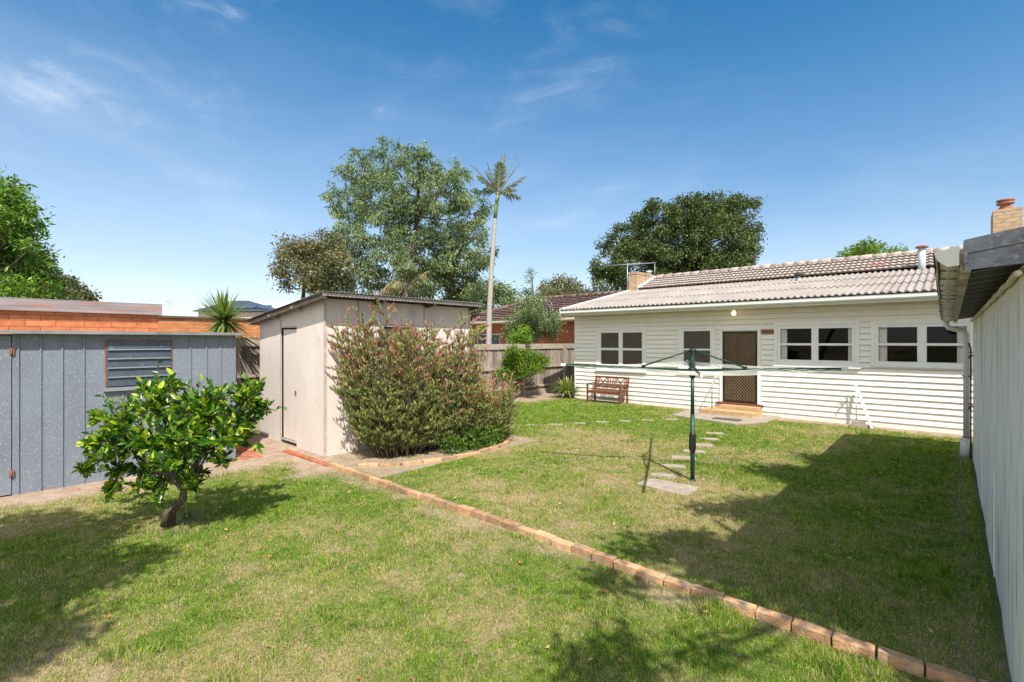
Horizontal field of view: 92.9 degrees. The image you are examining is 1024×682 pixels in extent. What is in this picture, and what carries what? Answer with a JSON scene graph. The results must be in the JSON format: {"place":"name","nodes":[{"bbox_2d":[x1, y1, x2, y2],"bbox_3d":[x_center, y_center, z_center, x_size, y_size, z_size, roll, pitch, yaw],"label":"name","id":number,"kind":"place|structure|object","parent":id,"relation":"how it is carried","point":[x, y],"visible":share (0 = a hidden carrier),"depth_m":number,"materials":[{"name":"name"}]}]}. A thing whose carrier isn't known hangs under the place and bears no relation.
{"place":"outdoors","nodes":[
{"label":"outdoors","id":0,"kind":"place"},
{"bbox_2d":[194,301,275,317],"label":"dark roof house","id":1,"kind":"structure","parent":0,"point":[257,308],"depth_m":32.59,"materials":[{"name":"blue metal"}]},
{"bbox_2d":[252,301,294,307],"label":"pale roof house","id":2,"kind":"structure","parent":0,"point":[276,304],"depth_m":40.31,"materials":[{"name":"white"}]},
{"bbox_2d":[0,390,1011,681],"bbox_3d":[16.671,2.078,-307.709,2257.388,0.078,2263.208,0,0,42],"label":"ground","id":3,"kind":"structure","parent":0,"point":[272,450],"depth_m":4.43,"materials":[{"name":"green plant"}]},
{"bbox_2d":[0,165,73,300],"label":"broadleaf tree","id":4,"kind":"object","parent":3,"relation":"on","point":[25,268],"visible":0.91,"depth_m":14.77,"materials":[{"name":"green plant"}]},
{"bbox_2d":[42,270,101,301],"bbox_3d":[-27.112,-1.183,29.648,4.117,6.475,3.360,0,0,42],"label":"dark round tree","id":5,"kind":"object","parent":3,"relation":"on","point":[79,292],"visible":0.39,"depth_m":29.90,"materials":[{"name":"green plant"}]},
{"bbox_2d":[0,297,162,333],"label":"brick garage","id":6,"kind":"structure","parent":3,"relation":"on","point":[42,314],"depth_m":9.11,"materials":[{"name":"brick"}]},
{"bbox_2d":[0,330,242,495],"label":"steel shed","id":7,"kind":"structure","parent":3,"relation":"on","point":[52,383],"depth_m":7.08,"materials":[{"name":"metal"}]},
{"bbox_2d":[0,335,13,495],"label":"door","id":8,"kind":"structure","parent":7,"relation":"in","point":[6,351],"depth_m":6.57,"materials":[{"name":"metal"}]},
{"bbox_2d":[103,340,171,391],"bbox_3d":[-5.857,0.371,7.656,0.080,0.781,0.886,0,0,42],"label":"louvre window","id":9,"kind":"structure","parent":7,"relation":"in","point":[125,360],"depth_m":7.59,"materials":[{"name":"metal"}]},
{"bbox_2d":[71,359,287,527],"bbox_3d":[-3.808,1.190,5.487,2.566,1.967,1.373,0,0,-1],"label":"citrus tree","id":10,"kind":"object","parent":3,"relation":"on","point":[201,413],"visible":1,"depth_m":5.22,"materials":[{"name":"green plant"}]},
{"bbox_2d":[176,506,202,519],"bbox_3d":[-3.784,2.013,5.672,0.295,0.148,0.306,0,0,42],"label":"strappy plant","id":11,"kind":"object","parent":3,"relation":"on","point":[187,514],"visible":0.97,"depth_m":5.70,"materials":[{"name":"green plant"}]},
{"bbox_2d":[159,315,259,336],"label":"brick outbuilding","id":12,"kind":"structure","parent":3,"relation":"on","point":[177,323],"depth_m":14.66,"materials":[{"name":"orange brick"}]},
{"bbox_2d":[191,286,256,348],"bbox_3d":[-6.241,0.435,10.603,1.439,3.234,1.582,0,0,3],"label":"spiky cordyline","id":13,"kind":"object","parent":3,"relation":"on","point":[223,311],"visible":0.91,"depth_m":10.45,"materials":[{"name":"green plant"}]},
{"bbox_2d":[236,443,262,460],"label":"brick paving","id":14,"kind":"structure","parent":3,"relation":"on","point":[242,451],"depth_m":9.04,"materials":[{"name":"brick"}]},
{"bbox_2d":[282,449,327,466],"bbox_3d":[-3.698,2.112,8.727,1.640,0.096,0.151,0,0,42],"label":"red brick strip","id":15,"kind":"object","parent":3,"relation":"on","point":[302,456],"visible":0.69,"depth_m":8.72,"materials":[{"name":"brick"}]},
{"bbox_2d":[264,226,363,298],"bbox_3d":[-7.755,-1.157,18.738,5.190,6.419,2.822,0,0,42],"label":"brown tree","id":16,"kind":"object","parent":3,"relation":"on","point":[324,267],"visible":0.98,"depth_m":18.25,"materials":[{"name":"grey plant"}]},
{"bbox_2d":[247,290,482,456],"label":"garden shed","id":17,"kind":"structure","parent":3,"relation":"on","point":[296,354],"depth_m":9.30,"materials":[{"name":"cream painted fibre cement sheet"},{"name":"zinc"}]},
{"bbox_2d":[284,329,296,440],"bbox_3d":[-4.380,0.858,9.626,0.641,2.174,0.045,0,0,42],"label":"door","id":18,"kind":"structure","parent":17,"relation":"in","point":[290,335],"depth_m":9.62,"materials":[{"name":"metal"}]},
{"bbox_2d":[378,324,418,350],"bbox_3d":[-2.278,-0.068,9.782,0.030,0.522,0.974,0,0,42],"label":"window","id":19,"kind":"structure","parent":17,"relation":"in","point":[389,326],"depth_m":9.63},
{"bbox_2d":[378,260,428,296],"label":"palm","id":20,"kind":"object","parent":3,"relation":"on","point":[404,275],"visible":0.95,"depth_m":17.42,"materials":[{"name":"green plant"}]},
{"bbox_2d":[236,337,576,430],"bbox_3d":[-3.080,1.036,14.283,0.165,2.237,27.072,0,0,42],"label":"paling fence","id":21,"kind":"object","parent":3,"relation":"on","point":[247,359],"visible":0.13,"depth_m":17.55,"materials":[{"name":"grey wood"}]},
{"bbox_2d":[324,294,489,458],"bbox_3d":[-1.729,0.645,8.933,1.921,2.830,3.173,0,0,42],"label":"pink shrub","id":22,"kind":"object","parent":3,"relation":"on","point":[387,420],"visible":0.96,"depth_m":8.44,"materials":[{"name":"grey plant"}]},
{"bbox_2d":[318,133,499,302],"bbox_3d":[-5.066,-4.103,23.446,9.919,12.318,6.583,0,0,16],"label":"tall tree","id":23,"kind":"object","parent":3,"relation":"on","point":[450,273],"visible":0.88,"depth_m":22.22,"materials":[{"name":"green plant"}]},
{"bbox_2d":[358,436,512,467],"bbox_3d":[-1.052,2.056,8.862,3.446,0.118,0.692,0,0,-43],"label":"garden bed edging","id":24,"kind":"object","parent":3,"relation":"on","point":[416,462],"visible":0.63,"depth_m":8.22,"materials":[{"name":"brick"}]},
{"bbox_2d":[430,315,488,386],"bbox_3d":[-1.152,0.758,10.186,1.077,2.600,1.691,0,0,42],"label":"pink shrub","id":25,"kind":"object","parent":3,"relation":"on","point":[447,337],"visible":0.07,"depth_m":10.11,"materials":[{"name":"grey plant"}]},
{"bbox_2d":[420,355,523,446],"bbox_3d":[-0.765,1.153,9.790,1.862,1.817,2.601,0,0,42],"label":"pink shrub","id":26,"kind":"object","parent":3,"relation":"on","point":[482,401],"visible":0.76,"depth_m":9.32,"materials":[{"name":"grey plant"}]},
{"bbox_2d":[436,416,512,454],"bbox_3d":[-0.632,1.858,9.482,0.928,0.717,2.088,0,0,33],"label":"groundcover plant","id":27,"kind":"object","parent":3,"relation":"on","point":[489,441],"visible":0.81,"depth_m":9.16,"materials":[{"name":"green plant"}]},
{"bbox_2d":[463,276,524,314],"bbox_3d":[-1.708,-1.149,32.123,5.448,6.426,5.817,0,0,-3],"label":"hedge tree","id":28,"kind":"object","parent":3,"relation":"on","point":[498,296],"visible":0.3,"depth_m":31.96,"materials":[{"name":"green plant"}]},
{"bbox_2d":[471,153,525,343],"bbox_3d":[-0.493,-2.706,18.977,1.830,9.521,1.700,0,0,-36],"label":"tall palm","id":29,"kind":"object","parent":3,"relation":"on","point":[494,186],"visible":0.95,"depth_m":18.92,"materials":[{"name":"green plant"}]},
{"bbox_2d":[46,435,960,681],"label":"fallen leaves","id":30,"kind":"object","parent":3,"relation":"on","point":[620,659],"visible":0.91,"depth_m":4.45,"materials":[{"name":"brown plant"}]},
{"bbox_2d":[504,323,535,345],"bbox_3d":[0.300,0.619,18.400,1.226,2.864,1.030,0,0,13],"label":"lime bush","id":31,"kind":"object","parent":3,"relation":"on","point":[520,335],"visible":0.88,"depth_m":18.20,"materials":[{"name":"green plant"}]},
{"bbox_2d":[489,342,553,397],"bbox_3d":[0.350,1.037,17.336,2.307,2.031,1.609,0,0,5],"label":"small tree","id":32,"kind":"object","parent":3,"relation":"on","point":[534,364],"visible":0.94,"depth_m":17.12,"materials":[{"name":"green plant"}]},
{"bbox_2d":[496,267,571,343],"bbox_3d":[0.936,-0.458,19.838,2.816,5.018,2.555,0,0,-26],"label":"silvery shrub","id":33,"kind":"object","parent":3,"relation":"on","point":[535,317],"visible":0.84,"depth_m":19.66,"materials":[{"name":"green plant"}]},
{"bbox_2d":[470,290,625,343],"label":"brick house","id":34,"kind":"structure","parent":3,"relation":"on","point":[558,301],"depth_m":25.99,"materials":[{"name":"brown roof tile"},{"name":"red brick"},{"name":"glass"}]},
{"bbox_2d":[470,334,499,343],"bbox_3d":[-2.239,-0.005,27.563,4.351,0.780,0.028,0,0,42],"label":"window","id":35,"kind":"structure","parent":34,"relation":"in","point":[494,336],"depth_m":26.50,"materials":[{"name":"grey glass"}]},
{"bbox_2d":[533,272,593,296],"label":"gum tree","id":36,"kind":"object","parent":3,"relation":"on","point":[566,286],"visible":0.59,"depth_m":59.09,"materials":[{"name":"green plant"}]},
{"bbox_2d":[545,374,582,398],"bbox_3d":[1.989,1.607,17.569,1.661,0.941,1.672,0,0,42],"label":"strappy plant","id":37,"kind":"object","parent":3,"relation":"on","point":[566,388],"visible":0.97,"depth_m":17.41,"materials":[{"name":"green plant"}]},
{"bbox_2d":[586,375,629,404],"bbox_3d":[3.179,1.623,16.156,1.290,0.875,0.622,0,0,42],"label":"garden bench","id":38,"kind":"object","parent":3,"relation":"on","point":[612,392],"visible":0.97,"depth_m":16.18,"materials":[{"name":"brown wood"}]},
{"bbox_2d":[324,460,987,681],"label":"brick edging","id":39,"kind":"object","parent":3,"relation":"on","point":[897,660],"visible":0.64,"depth_m":3.95,"materials":[{"name":"brown brick"}]},
{"bbox_2d":[651,473,674,477],"bbox_3d":[2.293,2.053,7.412,0.346,0.030,0.190,0,0,12],"label":"stepping stone","id":40,"kind":"object","parent":3,"relation":"on","point":[663,474],"visible":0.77,"depth_m":7.42,"materials":[{"name":"concrete"}]},
{"bbox_2d":[636,478,699,496],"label":"concrete slab","id":41,"kind":"structure","parent":3,"relation":"on","point":[672,487],"depth_m":6.79,"materials":[{"name":"beige concrete"}]},
{"bbox_2d":[561,348,847,481],"bbox_3d":[2.646,1.105,7.130,2.792,1.990,2.792,0,0,-27],"label":"rotary clothesline","id":42,"kind":"object","parent":41,"relation":"on","point":[692,371],"visible":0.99,"depth_m":7.09,"materials":[{"name":"green metal"}]},
{"bbox_2d":[662,464,686,468],"bbox_3d":[2.641,2.053,7.951,0.383,0.030,0.206,0,0,13],"label":"stepping stone","id":43,"kind":"object","parent":3,"relation":"on","point":[674,465],"visible":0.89,"depth_m":7.93,"materials":[{"name":"concrete"}]},
{"bbox_2d":[586,189,767,292],"bbox_3d":[13.428,-5.250,37.855,16.025,14.615,9.399,0,0,-4],"label":"evergreen tree","id":44,"kind":"object","parent":3,"relation":"on","point":[700,227],"visible":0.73,"depth_m":35.76,"materials":[{"name":"green plant"}]},
{"bbox_2d":[670,455,695,459],"bbox_3d":[3.009,2.053,8.539,0.414,0.030,0.222,0,0,12],"label":"stepping stone","id":45,"kind":"object","parent":3,"relation":"on","point":[681,457],"visible":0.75,"depth_m":8.51,"materials":[{"name":"concrete"}]},
{"bbox_2d":[683,449,706,452],"bbox_3d":[3.384,2.053,9.027,0.400,0.030,0.218,0,0,11],"label":"stepping stone","id":46,"kind":"object","parent":3,"relation":"on","point":[697,451],"visible":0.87,"depth_m":8.97,"materials":[{"name":"concrete"}]},
{"bbox_2d":[696,443,712,446],"bbox_3d":[3.744,2.053,9.584,0.414,0.030,0.223,0,0,11],"label":"stepping stone","id":47,"kind":"object","parent":3,"relation":"on","point":[703,444],"visible":0.52,"depth_m":9.50,"materials":[{"name":"concrete"}]},
{"bbox_2d":[705,432,722,434],"bbox_3d":[4.493,2.053,10.779,0.379,0.030,0.212,0,0,11],"label":"stepping stone","id":48,"kind":"object","parent":3,"relation":"on","point":[719,433],"visible":0.59,"depth_m":10.83,"materials":[{"name":"concrete"}]},
{"bbox_2d":[672,408,780,424],"bbox_3d":[5.651,2.055,13.061,2.344,0.070,2.047,0,0,42],"label":"concrete landing","id":49,"kind":"object","parent":3,"relation":"on","point":[699,415],"visible":0.66,"depth_m":12.84,"materials":[{"name":"beige concrete"}]},
{"bbox_2d":[712,417,741,420],"bbox_3d":[5.539,2.011,12.531,0.666,0.021,0.304,0,0,42],"label":"door mat","id":50,"kind":"object","parent":49,"relation":"on","point":[730,419],"depth_m":12.47,"materials":[{"name":"grey rubber"}]},
{"bbox_2d":[701,404,761,417],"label":"back steps","id":51,"kind":"structure","parent":49,"relation":"on","point":[738,410],"depth_m":13.30,"materials":[{"name":"beige brick"}]},
{"bbox_2d":[711,366,722,409],"bbox_3d":[5.803,1.316,13.787,0.100,1.168,0.827,0,0,42],"label":"handrail","id":52,"kind":"object","parent":51,"relation":"on","point":[712,393],"visible":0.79,"depth_m":13.51,"materials":[{"name":"metal"}]},
{"bbox_2d":[559,198,1022,435],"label":"weatherboard house","id":53,"kind":"structure","parent":3,"relation":"on","point":[873,323],"depth_m":13.66,"materials":[{"name":"white wood"}]},
{"bbox_2d":[595,327,646,373],"bbox_3d":[3.630,0.304,16.313,1.916,1.531,0.130,0,0,42],"label":"window","id":54,"kind":"structure","parent":53,"relation":"in","point":[615,346],"depth_m":16.29,"materials":[{"name":"white wood"}]},
{"bbox_2d":[603,262,655,289],"bbox_3d":[4.957,-2.580,20.530,2.150,1.460,0.482,0,0,8],"label":"tv antenna","id":55,"kind":"object","parent":53,"relation":"attached to","point":[627,264],"visible":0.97,"depth_m":20.52,"materials":[{"name":"metal"}]},
{"bbox_2d":[677,326,715,373],"bbox_3d":[5.528,0.280,14.595,1.179,1.444,0.130,0,0,42],"label":"window","id":56,"kind":"structure","parent":53,"relation":"in","point":[700,338],"depth_m":14.57,"materials":[{"name":"white wood"}]},
{"bbox_2d":[716,328,763,406],"bbox_3d":[6.425,0.720,13.742,1.240,2.180,0.180,0,0,42],"label":"door","id":57,"kind":"structure","parent":53,"relation":"in","point":[743,348],"depth_m":13.74,"materials":[{"name":"brown metal"}]},
{"bbox_2d":[772,321,860,370],"bbox_3d":[7.817,0.113,12.555,1.950,1.218,0.178,0,0,42],"label":"window","id":58,"kind":"structure","parent":53,"relation":"in","point":[780,329],"depth_m":12.52,"materials":[{"name":"white wood"}]},
{"bbox_2d":[869,319,972,370],"bbox_3d":[9.364,0.086,11.154,1.888,1.126,0.178,0,0,42],"label":"window","id":59,"kind":"structure","parent":53,"relation":"in","point":[879,344],"depth_m":11.15,"materials":[{"name":"white wood"}]},
{"bbox_2d":[853,384,857,420],"bbox_3d":[8.306,1.550,11.757,0.090,1.000,0.204,0,0,42],"label":"garden tap","id":60,"kind":"object","parent":3,"relation":"on","point":[855,388],"visible":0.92,"depth_m":11.81,"materials":[{"name":"white metal"}]},
{"bbox_2d":[850,420,873,428],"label":"loose pavers","id":61,"kind":"object","parent":3,"relation":"on","point":[858,424],"visible":0.81,"depth_m":11.55,"materials":[{"name":"concrete"}]},
{"bbox_2d":[857,389,873,428],"bbox_3d":[8.404,1.608,11.587,0.057,0.893,0.579,0,0,4],"label":"white batten","id":62,"kind":"object","parent":3,"relation":"on","point":[865,409],"visible":1,"depth_m":11.56,"materials":[{"name":"white wood"}]},
{"bbox_2d":[835,236,908,257],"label":"yellow green tree","id":63,"kind":"object","parent":3,"relation":"on","point":[870,247],"visible":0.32,"depth_m":40.81,"materials":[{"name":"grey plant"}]},
{"bbox_2d":[933,226,1023,681],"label":"garage","id":64,"kind":"structure","parent":3,"relation":"on","point":[980,281],"depth_m":3.31,"materials":[{"name":"wood"}]},
{"bbox_2d":[0,0,1023,316],"label":"sky","id":65,"kind":"structure","parent":0,"point":[169,141],"materials":[{"name":"blue"}]},
{"bbox_2d":[543,299,552,318],"bbox_3d":[1.451,-1.316,20.159,0.858,0.858,0.346,0,0,42],"label":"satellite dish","id":66,"kind":"object","parent":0,"point":[550,309],"visible":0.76,"depth_m":19.98,"materials":[{"name":"metal"}]}
]}

